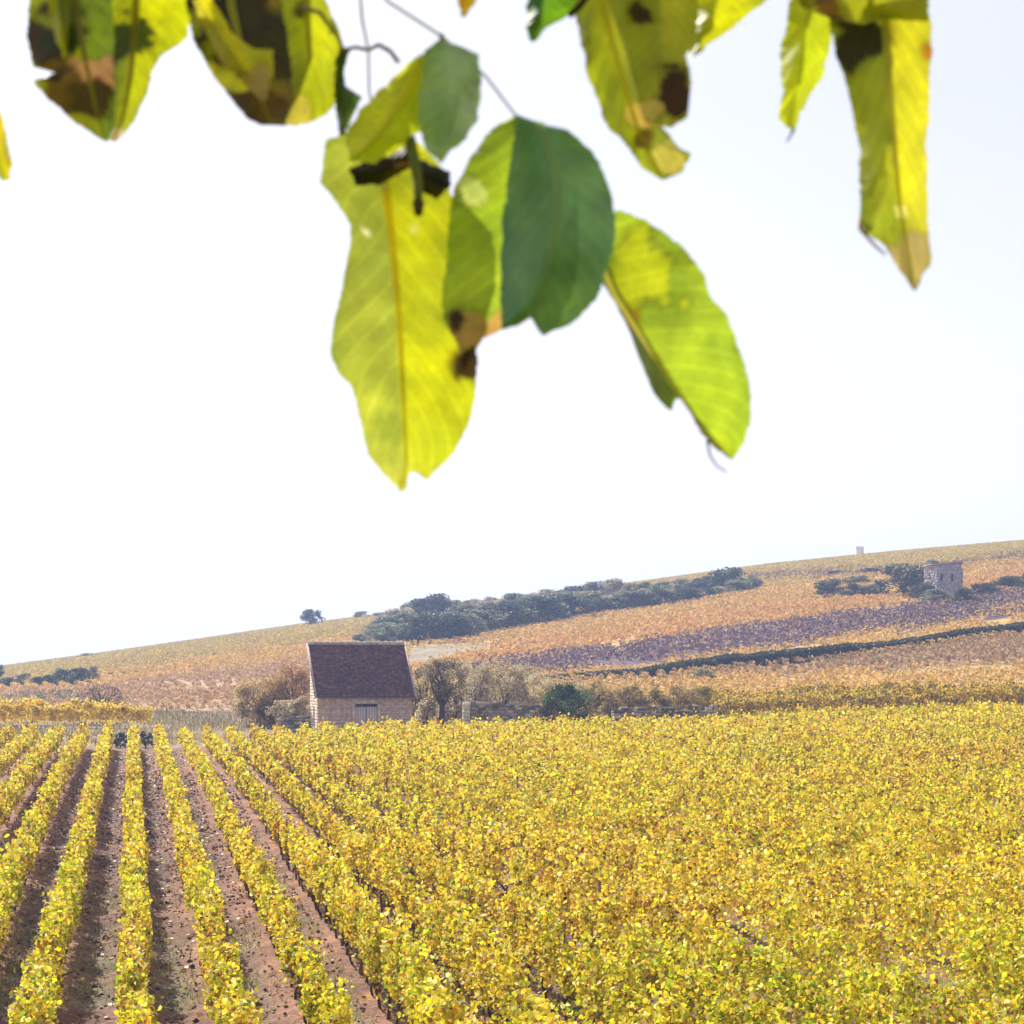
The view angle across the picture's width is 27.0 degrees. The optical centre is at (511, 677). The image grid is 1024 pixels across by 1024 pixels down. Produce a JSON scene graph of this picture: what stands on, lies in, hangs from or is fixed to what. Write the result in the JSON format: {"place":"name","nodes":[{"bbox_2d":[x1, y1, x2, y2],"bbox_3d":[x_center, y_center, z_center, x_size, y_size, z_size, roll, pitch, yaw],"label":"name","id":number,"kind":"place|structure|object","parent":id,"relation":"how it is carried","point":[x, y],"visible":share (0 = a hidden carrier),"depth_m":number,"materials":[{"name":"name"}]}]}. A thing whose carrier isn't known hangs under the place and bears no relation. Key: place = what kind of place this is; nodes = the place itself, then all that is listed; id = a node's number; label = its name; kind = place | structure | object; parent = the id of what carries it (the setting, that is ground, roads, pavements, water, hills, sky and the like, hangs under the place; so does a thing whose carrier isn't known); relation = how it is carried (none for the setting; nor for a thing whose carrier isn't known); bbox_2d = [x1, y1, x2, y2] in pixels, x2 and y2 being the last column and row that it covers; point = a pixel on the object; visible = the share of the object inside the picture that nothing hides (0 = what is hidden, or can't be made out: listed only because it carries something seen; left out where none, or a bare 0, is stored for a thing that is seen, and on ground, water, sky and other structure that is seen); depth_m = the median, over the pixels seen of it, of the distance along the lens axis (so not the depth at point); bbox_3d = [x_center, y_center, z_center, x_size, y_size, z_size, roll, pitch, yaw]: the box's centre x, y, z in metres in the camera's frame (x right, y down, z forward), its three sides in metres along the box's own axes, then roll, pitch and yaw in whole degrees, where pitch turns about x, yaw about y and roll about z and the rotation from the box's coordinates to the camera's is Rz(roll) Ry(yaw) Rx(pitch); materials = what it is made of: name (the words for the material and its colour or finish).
{"place":"outdoors","nodes":[
{"label":"outdoors","id":0,"kind":"place"},
{"bbox_2d":[0,703,721,745],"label":"verge grass","id":1,"kind":"structure","parent":0,"point":[176,718],"depth_m":119.65,"materials":[{"name":"green plant"}]},
{"bbox_2d":[0,708,1023,1023],"bbox_3d":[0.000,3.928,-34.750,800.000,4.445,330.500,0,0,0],"label":"ground","id":2,"kind":"structure","parent":0,"point":[292,1010],"depth_m":38.12,"materials":[{"name":"soil"}]},
{"bbox_2d":[0,721,39,781],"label":"vine row","id":3,"kind":"object","parent":2,"relation":"on","point":[13,750],"visible":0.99,"depth_m":80.15,"materials":[{"name":"yellow plant"}]},
{"bbox_2d":[0,722,65,836],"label":"vine row","id":4,"kind":"object","parent":2,"relation":"on","point":[25,774],"visible":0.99,"depth_m":64.09,"materials":[{"name":"yellow plant"}]},
{"bbox_2d":[0,723,89,958],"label":"vine row","id":5,"kind":"object","parent":2,"relation":"on","point":[18,857],"visible":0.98,"depth_m":45.09,"materials":[{"name":"yellow plant"}]},
{"bbox_2d":[7,720,113,1023],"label":"vine row","id":6,"kind":"object","parent":2,"relation":"on","point":[36,1000],"visible":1,"depth_m":31.20,"materials":[{"name":"yellow plant"}]},
{"bbox_2d":[0,696,120,723],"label":"vine row","id":7,"kind":"object","parent":2,"relation":"on","point":[75,702],"visible":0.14,"depth_m":121.56,"materials":[{"name":"yellow plant"}]},
{"bbox_2d":[0,698,153,726],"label":"vine row","id":8,"kind":"object","parent":2,"relation":"on","point":[127,713],"visible":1,"depth_m":117.94,"materials":[{"name":"yellow plant"}]},
{"bbox_2d":[113,719,161,1023],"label":"vine row","id":9,"kind":"object","parent":2,"relation":"on","point":[134,1004],"visible":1,"depth_m":30.81,"materials":[{"name":"yellow plant"}]},
{"bbox_2d":[152,721,262,1023],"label":"vine row","id":10,"kind":"object","parent":2,"relation":"on","point":[219,957],"visible":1,"depth_m":31.02,"materials":[{"name":"yellow plant"}]},
{"bbox_2d":[230,677,285,725],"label":"olive bush","id":11,"kind":"object","parent":2,"relation":"on","point":[242,709],"visible":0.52,"depth_m":120.52,"materials":[{"name":"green plant"}]},
{"bbox_2d":[248,692,288,727],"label":"brown bush","id":12,"kind":"object","parent":2,"relation":"on","point":[265,699],"visible":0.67,"depth_m":117.85,"materials":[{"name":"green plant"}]},
{"bbox_2d":[177,726,362,1023],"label":"vine row","id":13,"kind":"object","parent":2,"relation":"on","point":[321,1001],"visible":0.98,"depth_m":32.71,"materials":[{"name":"yellow plant"}]},
{"bbox_2d":[251,682,294,726],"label":"rust bush","id":14,"kind":"object","parent":2,"relation":"on","point":[271,688],"visible":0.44,"depth_m":119.01,"materials":[{"name":"brown plant"}]},
{"bbox_2d":[265,662,309,716],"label":"rust bush","id":15,"kind":"object","parent":2,"relation":"on","point":[298,683],"visible":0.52,"depth_m":119.57,"materials":[{"name":"brown plant"}]},
{"bbox_2d":[265,700,309,722],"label":"dry bush","id":16,"kind":"object","parent":2,"relation":"on","point":[286,705],"visible":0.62,"depth_m":115.86,"materials":[{"name":"brown plant"}]},
{"bbox_2d":[277,716,310,732],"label":"wall","id":17,"kind":"structure","parent":2,"relation":"on","point":[292,723],"depth_m":113.07,"materials":[{"name":"stone"}]},
{"bbox_2d":[0,751,598,1023],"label":"fallen leaves","id":18,"kind":"object","parent":2,"relation":"on","point":[201,1014],"visible":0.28,"depth_m":51.83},
{"bbox_2d":[0,770,603,1023],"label":"soil clods","id":19,"kind":"object","parent":2,"relation":"on","point":[192,965],"visible":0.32,"depth_m":46.22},
{"bbox_2d":[0,848,604,1023],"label":"dry weeds","id":20,"kind":"object","parent":2,"relation":"on","point":[171,965],"visible":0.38,"depth_m":34.03,"materials":[{"name":"brown plant"}]},
{"bbox_2d":[201,723,509,1023],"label":"vine row","id":21,"kind":"object","parent":2,"relation":"on","point":[410,978],"visible":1,"depth_m":30.98,"materials":[{"name":"yellow plant"}]},
{"bbox_2d":[306,641,416,731],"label":"stone hut","id":22,"kind":"object","parent":2,"relation":"on","point":[359,681],"visible":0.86,"depth_m":113.24,"materials":[{"name":"stone"}]},
{"bbox_2d":[351,700,380,726],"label":"door","id":23,"kind":"structure","parent":22,"relation":"in","point":[358,713],"depth_m":112.63,"materials":[{"name":"paint"}]},
{"bbox_2d":[224,726,621,1023],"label":"vine row","id":24,"kind":"object","parent":2,"relation":"on","point":[452,933],"visible":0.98,"depth_m":30.67,"materials":[{"name":"yellow plant"}]},
{"bbox_2d":[414,697,438,723],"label":"dry bush","id":25,"kind":"object","parent":2,"relation":"on","point":[431,710],"visible":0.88,"depth_m":118.39,"materials":[{"name":"brown plant"}]},
{"bbox_2d":[414,657,470,724],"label":"tree","id":26,"kind":"object","parent":2,"relation":"on","point":[442,693],"visible":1,"depth_m":116.75,"materials":[{"name":"green plant"}]},
{"bbox_2d":[445,694,467,722],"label":"dry bush","id":27,"kind":"object","parent":2,"relation":"on","point":[455,712],"visible":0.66,"depth_m":118.31,"materials":[{"name":"brown plant"}]},
{"bbox_2d":[0,0,932,491],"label":"walnut tree","id":28,"kind":"object","parent":2,"relation":"on","point":[524,222],"visible":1,"depth_m":1.02,"materials":[{"name":"green plant"}]},
{"bbox_2d":[249,723,703,1023],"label":"vine row","id":29,"kind":"object","parent":2,"relation":"on","point":[537,936],"visible":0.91,"depth_m":30.46,"materials":[{"name":"yellow plant"}]},
{"bbox_2d":[449,661,511,718],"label":"dry bush","id":30,"kind":"object","parent":2,"relation":"on","point":[483,672],"visible":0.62,"depth_m":123.77,"materials":[{"name":"brown plant"}]},
{"bbox_2d":[478,664,530,704],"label":"dry bush","id":31,"kind":"object","parent":2,"relation":"on","point":[509,679],"visible":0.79,"depth_m":124.42,"materials":[{"name":"brown plant"}]},
{"bbox_2d":[462,701,564,723],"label":"stone wall","id":32,"kind":"structure","parent":2,"relation":"on","point":[490,710],"depth_m":111.91,"materials":[{"name":"stone"}]},
{"bbox_2d":[500,671,562,704],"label":"dry bush","id":33,"kind":"object","parent":2,"relation":"on","point":[534,698],"visible":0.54,"depth_m":125.67,"materials":[{"name":"brown plant"}]},
{"bbox_2d":[272,723,849,1023],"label":"vine row","id":34,"kind":"object","parent":2,"relation":"on","point":[671,962],"visible":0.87,"depth_m":31.77,"materials":[{"name":"yellow plant"}]},
{"bbox_2d":[540,682,593,720],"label":"green bush","id":35,"kind":"object","parent":2,"relation":"on","point":[571,696],"visible":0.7,"depth_m":112.11,"materials":[{"name":"green plant"}]},
{"bbox_2d":[575,679,611,719],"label":"dry bush","id":36,"kind":"object","parent":2,"relation":"on","point":[592,688],"visible":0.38,"depth_m":120.67,"materials":[{"name":"brown plant"}]},
{"bbox_2d":[590,686,630,720],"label":"brown bush","id":37,"kind":"object","parent":2,"relation":"on","point":[608,697],"visible":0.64,"depth_m":118.89,"materials":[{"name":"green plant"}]},
{"bbox_2d":[296,721,929,1023],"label":"vine row","id":38,"kind":"object","parent":2,"relation":"on","point":[809,998],"visible":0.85,"depth_m":30.20,"materials":[{"name":"yellow plant"}]},
{"bbox_2d":[610,683,652,711],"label":"brown bush","id":39,"kind":"object","parent":2,"relation":"on","point":[631,690],"visible":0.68,"depth_m":119.23,"materials":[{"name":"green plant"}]},
{"bbox_2d":[636,687,671,712],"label":"brown bush","id":40,"kind":"object","parent":2,"relation":"on","point":[654,692],"visible":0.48,"depth_m":119.87,"materials":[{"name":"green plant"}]},
{"bbox_2d":[611,705,718,722],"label":"rubble wall","id":41,"kind":"structure","parent":2,"relation":"on","point":[657,714],"depth_m":111.67,"materials":[{"name":"stone"}]},
{"bbox_2d":[317,720,1023,1023],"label":"vine row","id":42,"kind":"object","parent":2,"relation":"on","point":[648,868],"visible":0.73,"depth_m":32.84,"materials":[{"name":"yellow plant"}]},
{"bbox_2d":[656,684,700,712],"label":"brown bush","id":43,"kind":"object","parent":2,"relation":"on","point":[680,698],"visible":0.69,"depth_m":120.48,"materials":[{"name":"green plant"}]},
{"bbox_2d":[344,718,1023,1023],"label":"vine row","id":44,"kind":"object","parent":2,"relation":"on","point":[588,821],"visible":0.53,"depth_m":33.16,"materials":[{"name":"yellow plant"}]},
{"bbox_2d":[361,719,1023,1011],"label":"vine row","id":45,"kind":"object","parent":2,"relation":"on","point":[649,822],"visible":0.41,"depth_m":36.55,"materials":[{"name":"yellow plant"}]},
{"bbox_2d":[382,715,1023,970],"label":"vine row","id":46,"kind":"object","parent":2,"relation":"on","point":[745,831],"visible":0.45,"depth_m":39.06,"materials":[{"name":"yellow plant"}]},
{"bbox_2d":[688,686,725,712],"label":"brown bush","id":47,"kind":"object","parent":2,"relation":"on","point":[704,690],"visible":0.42,"depth_m":120.92,"materials":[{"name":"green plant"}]},
{"bbox_2d":[406,716,1023,930],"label":"vine row","id":48,"kind":"object","parent":2,"relation":"on","point":[614,781],"visible":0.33,"depth_m":41.01,"materials":[{"name":"yellow plant"}]},
{"bbox_2d":[427,716,1023,924],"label":"vine row","id":49,"kind":"object","parent":2,"relation":"on","point":[689,798],"visible":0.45,"depth_m":48.95,"materials":[{"name":"yellow plant"}]},
{"bbox_2d":[451,718,1023,900],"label":"vine row","id":50,"kind":"object","parent":2,"relation":"on","point":[730,797],"visible":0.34,"depth_m":53.08,"materials":[{"name":"yellow plant"}]},
{"bbox_2d":[470,716,1023,885],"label":"vine row","id":51,"kind":"object","parent":2,"relation":"on","point":[661,766],"visible":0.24,"depth_m":57.60,"materials":[{"name":"yellow plant"}]},
{"bbox_2d":[492,715,1023,873],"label":"vine row","id":52,"kind":"object","parent":2,"relation":"on","point":[996,825],"visible":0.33,"depth_m":56.56,"materials":[{"name":"yellow plant"}]},
{"bbox_2d":[516,716,1023,844],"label":"vine row","id":53,"kind":"object","parent":2,"relation":"on","point":[828,787],"visible":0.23,"depth_m":60.01,"materials":[{"name":"yellow plant"}]},
{"bbox_2d":[532,714,1023,829],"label":"vine row","id":54,"kind":"object","parent":2,"relation":"on","point":[879,789],"visible":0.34,"depth_m":63.56,"materials":[{"name":"yellow plant"}]},
{"bbox_2d":[553,712,1023,820],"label":"vine row","id":55,"kind":"object","parent":2,"relation":"on","point":[928,791],"visible":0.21,"depth_m":64.81,"materials":[{"name":"yellow plant"}]},
{"bbox_2d":[578,714,1023,818],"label":"vine row","id":56,"kind":"object","parent":2,"relation":"on","point":[895,783],"visible":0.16,"depth_m":68.20,"materials":[{"name":"yellow plant"}]},
{"bbox_2d":[601,714,1023,811],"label":"vine row","id":57,"kind":"object","parent":2,"relation":"on","point":[890,769],"visible":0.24,"depth_m":68.39,"materials":[{"name":"yellow plant"}]},
{"bbox_2d":[619,713,1023,801],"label":"vine row","id":58,"kind":"object","parent":2,"relation":"on","point":[744,736],"visible":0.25,"depth_m":70.88,"materials":[{"name":"yellow plant"}]},
{"bbox_2d":[633,680,1023,711],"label":"vine row","id":59,"kind":"object","parent":2,"relation":"on","point":[790,691],"visible":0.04,"depth_m":127.78,"materials":[{"name":"yellow plant"}]},
{"bbox_2d":[640,714,1023,794],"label":"vine row","id":60,"kind":"object","parent":2,"relation":"on","point":[951,766],"visible":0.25,"depth_m":76.16,"materials":[{"name":"yellow plant"}]},
{"bbox_2d":[652,681,1023,712],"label":"vine row","id":61,"kind":"object","parent":2,"relation":"on","point":[918,689],"visible":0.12,"depth_m":124.58,"materials":[{"name":"yellow plant"}]},
{"bbox_2d":[660,714,1023,780],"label":"vine row","id":62,"kind":"object","parent":2,"relation":"on","point":[972,762],"visible":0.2,"depth_m":76.38,"materials":[{"name":"yellow plant"}]},
{"bbox_2d":[683,711,1023,774],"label":"vine row","id":63,"kind":"object","parent":2,"relation":"on","point":[908,748],"visible":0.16,"depth_m":79.41,"materials":[{"name":"yellow plant"}]},
{"bbox_2d":[687,683,1023,716],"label":"vine row","id":64,"kind":"object","parent":2,"relation":"on","point":[841,698],"visible":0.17,"depth_m":121.34,"materials":[{"name":"yellow plant"}]},
{"bbox_2d":[701,712,1023,770],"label":"vine row","id":65,"kind":"object","parent":2,"relation":"on","point":[901,739],"visible":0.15,"depth_m":83.17,"materials":[{"name":"yellow plant"}]},
{"bbox_2d":[714,683,1023,717],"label":"vine row","id":66,"kind":"object","parent":2,"relation":"on","point":[907,701],"visible":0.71,"depth_m":118.15,"materials":[{"name":"yellow plant"}]},
{"bbox_2d":[722,710,1023,770],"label":"vine row","id":67,"kind":"object","parent":2,"relation":"on","point":[970,744],"visible":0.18,"depth_m":81.47,"materials":[{"name":"yellow plant"}]},
{"bbox_2d":[741,709,1023,758],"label":"vine row","id":68,"kind":"object","parent":2,"relation":"on","point":[854,729],"visible":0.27,"depth_m":86.17,"materials":[{"name":"yellow plant"}]},
{"bbox_2d":[761,708,1023,757],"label":"vine row","id":69,"kind":"object","parent":2,"relation":"on","point":[891,729],"visible":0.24,"depth_m":90.65,"materials":[{"name":"yellow plant"}]},
{"bbox_2d":[776,708,1023,748],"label":"vine row","id":70,"kind":"object","parent":2,"relation":"on","point":[931,727],"visible":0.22,"depth_m":90.54,"materials":[{"name":"yellow plant"}]},
{"bbox_2d":[794,703,1023,742],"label":"vine row","id":71,"kind":"object","parent":2,"relation":"on","point":[915,726],"visible":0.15,"depth_m":94.10,"materials":[{"name":"yellow plant"}]},
{"bbox_2d":[817,704,1023,738],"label":"vine row","id":72,"kind":"object","parent":2,"relation":"on","point":[898,717],"visible":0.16,"depth_m":97.02,"materials":[{"name":"yellow plant"}]},
{"bbox_2d":[839,703,1023,734],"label":"vine row","id":73,"kind":"object","parent":2,"relation":"on","point":[1012,729],"visible":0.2,"depth_m":99.44,"materials":[{"name":"yellow plant"}]},
{"bbox_2d":[862,704,1023,734],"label":"vine row","id":74,"kind":"object","parent":2,"relation":"on","point":[989,721],"visible":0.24,"depth_m":97.31,"materials":[{"name":"yellow plant"}]},
{"bbox_2d":[884,703,1022,727],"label":"vine row","id":75,"kind":"object","parent":2,"relation":"on","point":[936,712],"visible":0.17,"depth_m":104.13,"materials":[{"name":"yellow plant"}]},
{"bbox_2d":[906,701,1023,722],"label":"vine row","id":76,"kind":"object","parent":2,"relation":"on","point":[954,710],"visible":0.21,"depth_m":103.44,"materials":[{"name":"yellow plant"}]},
{"bbox_2d":[929,700,1023,719],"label":"vine row","id":77,"kind":"object","parent":2,"relation":"on","point":[938,706],"visible":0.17,"depth_m":105.03,"materials":[{"name":"yellow plant"}]},
{"bbox_2d":[0,564,1023,718],"bbox_3d":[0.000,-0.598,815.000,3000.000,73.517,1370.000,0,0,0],"label":"hillside","id":78,"kind":"structure","parent":0,"point":[417,653],"depth_m":185.76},
{"bbox_2d":[77,683,127,717],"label":"bare shrub","id":79,"kind":"object","parent":78,"relation":"on","point":[91,690],"visible":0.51,"depth_m":131.01,"materials":[{"name":"brown plant"}]},
{"bbox_2d":[365,623,418,641],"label":"hill tree","id":80,"kind":"object","parent":78,"relation":"on","point":[381,633],"visible":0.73,"depth_m":235.98,"materials":[{"name":"green plant"}]},
{"bbox_2d":[403,617,434,642],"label":"hill tree","id":81,"kind":"object","parent":78,"relation":"on","point":[415,631],"visible":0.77,"depth_m":232.66,"materials":[{"name":"green plant"}]},
{"bbox_2d":[403,610,462,641],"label":"hill tree","id":82,"kind":"object","parent":78,"relation":"on","point":[424,615],"visible":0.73,"depth_m":232.31,"materials":[{"name":"green plant"}]},
{"bbox_2d":[420,593,455,613],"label":"hill tree","id":83,"kind":"object","parent":78,"relation":"on","point":[439,598],"visible":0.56,"depth_m":294.01,"materials":[{"name":"green plant"}]},
{"bbox_2d":[426,612,469,638],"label":"hill tree","id":84,"kind":"object","parent":78,"relation":"on","point":[449,617],"visible":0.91,"depth_m":230.96,"materials":[{"name":"green plant"}]},
{"bbox_2d":[435,613,480,638],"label":"hill tree","id":85,"kind":"object","parent":78,"relation":"on","point":[465,622],"visible":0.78,"depth_m":232.04,"materials":[{"name":"green plant"}]},
{"bbox_2d":[460,609,509,633],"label":"hill tree","id":86,"kind":"object","parent":78,"relation":"on","point":[492,623],"visible":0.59,"depth_m":241.03,"materials":[{"name":"green plant"}]},
{"bbox_2d":[481,601,529,624],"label":"hill tree","id":87,"kind":"object","parent":78,"relation":"on","point":[506,606],"visible":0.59,"depth_m":244.41,"materials":[{"name":"green plant"}]},
{"bbox_2d":[0,539,1023,710],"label":"hillside vines","id":88,"kind":"object","parent":78,"relation":"on","point":[801,576],"visible":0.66,"depth_m":207.50,"materials":[{"name":"plant"}]},
{"bbox_2d":[515,596,557,623],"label":"hill tree","id":89,"kind":"object","parent":78,"relation":"on","point":[531,602],"visible":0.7,"depth_m":248.82,"materials":[{"name":"green plant"}]},
{"bbox_2d":[528,596,573,618],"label":"hill tree","id":90,"kind":"object","parent":78,"relation":"on","point":[561,609],"visible":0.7,"depth_m":250.21,"materials":[{"name":"green plant"}]},
{"bbox_2d":[546,595,597,615],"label":"hill tree","id":91,"kind":"object","parent":78,"relation":"on","point":[575,602],"visible":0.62,"depth_m":256.56,"materials":[{"name":"green plant"}]},
{"bbox_2d":[617,591,657,608],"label":"hill tree","id":92,"kind":"object","parent":78,"relation":"on","point":[644,598],"visible":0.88,"depth_m":258.75,"materials":[{"name":"green plant"}]},
{"bbox_2d":[707,567,746,588],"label":"hill tree","id":93,"kind":"object","parent":78,"relation":"on","point":[720,578],"visible":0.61,"depth_m":277.77,"materials":[{"name":"green plant"}]},
{"bbox_2d":[539,622,1023,679],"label":"hedge","id":94,"kind":"object","parent":78,"relation":"on","point":[770,656],"visible":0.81,"depth_m":169.87,"materials":[{"name":"green plant"}]},
{"bbox_2d":[622,676,1023,706],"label":"vine row","id":95,"kind":"object","parent":78,"relation":"on","point":[885,685],"visible":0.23,"depth_m":132.20,"materials":[{"name":"yellow plant"}]},
{"bbox_2d":[813,578,845,597],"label":"hill tree","id":96,"kind":"object","parent":78,"relation":"on","point":[823,586],"visible":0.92,"depth_m":244.79,"materials":[{"name":"green plant"}]},
{"bbox_2d":[870,563,924,595],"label":"hill tree","id":97,"kind":"object","parent":78,"relation":"on","point":[916,578],"visible":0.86,"depth_m":237.49,"materials":[{"name":"green plant"}]},
{"bbox_2d":[923,561,962,597],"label":"ruined hut","id":98,"kind":"object","parent":78,"relation":"on","point":[948,576],"visible":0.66,"depth_m":231.42,"materials":[{"name":"stone"}]},
{"bbox_2d":[0,0,1023,664],"label":"sky","id":99,"kind":"structure","parent":0,"point":[184,456],"materials":[{"name":"white"}]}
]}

